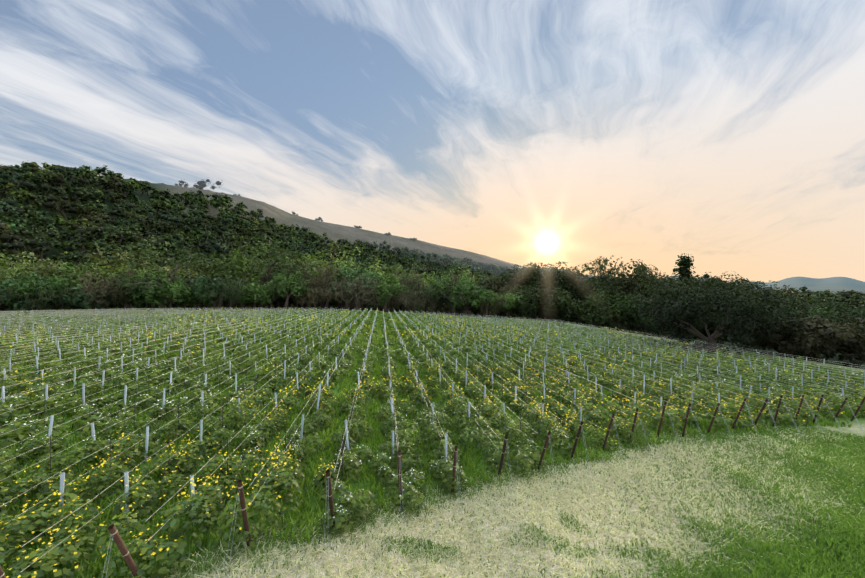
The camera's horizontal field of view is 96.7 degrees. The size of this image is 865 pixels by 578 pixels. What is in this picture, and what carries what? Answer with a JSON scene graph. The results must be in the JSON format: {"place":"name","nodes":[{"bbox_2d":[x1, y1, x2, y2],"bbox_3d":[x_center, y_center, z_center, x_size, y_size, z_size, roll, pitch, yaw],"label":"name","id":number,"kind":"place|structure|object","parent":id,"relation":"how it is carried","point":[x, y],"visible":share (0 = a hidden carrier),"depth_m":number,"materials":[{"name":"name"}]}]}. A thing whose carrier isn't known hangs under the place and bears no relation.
{"place":"outdoors","nodes":[
{"label":"outdoors","id":0,"kind":"place"},
{"bbox_2d":[0,165,864,577],"bbox_3d":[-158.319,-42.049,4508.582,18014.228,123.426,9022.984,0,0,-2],"label":"ground","id":1,"kind":"structure","parent":0,"point":[370,237],"depth_m":7.36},
{"bbox_2d":[0,259,699,338],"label":"bushes","id":2,"kind":"object","parent":1,"relation":"on","point":[421,294],"visible":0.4,"depth_m":80.40,"materials":[{"name":"green plant"}]},
{"bbox_2d":[11,331,852,486],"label":"vine stakes","id":3,"kind":"object","parent":1,"relation":"on","point":[364,361],"visible":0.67,"depth_m":14.90,"materials":[{"name":"metal"}]},
{"bbox_2d":[0,308,864,577],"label":"grapevines","id":4,"kind":"object","parent":1,"relation":"on","point":[40,515],"depth_m":12.33,"materials":[{"name":"green plant"}]},
{"bbox_2d":[0,311,864,577],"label":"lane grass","id":5,"kind":"structure","parent":1,"relation":"on","point":[96,568],"depth_m":10.25,"materials":[{"name":"green plant"}]},
{"bbox_2d":[0,307,864,524],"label":"grow tubes","id":6,"kind":"object","parent":1,"relation":"on","point":[62,481],"visible":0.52,"depth_m":18.92},
{"bbox_2d":[0,172,864,361],"bbox_3d":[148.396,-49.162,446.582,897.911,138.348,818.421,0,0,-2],"label":"tree trunks","id":7,"kind":"object","parent":1,"relation":"on","point":[712,338],"visible":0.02,"depth_m":86.45,"materials":[{"name":"brown plant"}]},
{"bbox_2d":[0,161,864,368],"bbox_3d":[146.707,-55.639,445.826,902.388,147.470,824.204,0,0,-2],"label":"trees","id":8,"kind":"object","parent":7,"relation":"attached to","point":[794,320],"visible":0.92,"depth_m":88.96,"materials":[{"name":"green plant"}]},
{"bbox_2d":[0,305,864,577],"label":"wooden end posts","id":9,"kind":"object","parent":1,"relation":"on","point":[120,544],"visible":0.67,"depth_m":8.03,"materials":[{"name":"wood"}]},
{"bbox_2d":[0,306,864,577],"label":"trellis wires","id":10,"kind":"object","parent":9,"relation":"attached to","point":[69,315],"visible":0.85,"depth_m":25.84,"materials":[{"name":"grey metal"}]},
{"bbox_2d":[121,420,864,577],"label":"lawn and clippings","id":11,"kind":"structure","parent":1,"relation":"on","point":[843,462],"depth_m":6.97,"materials":[{"name":"green plant"}]},
{"bbox_2d":[679,343,730,355],"bbox_3d":[24.355,5.471,34.175,5.031,1.202,3.706,0,0,-2],"label":"rock pile","id":12,"kind":"object","parent":1,"relation":"on","point":[704,348],"visible":0.29,"depth_m":33.48,"materials":[{"name":"stone"}]},
{"bbox_2d":[0,0,864,281],"label":"sky","id":13,"kind":"structure","parent":0,"point":[728,135],"materials":[{"name":"blue"}]}
]}

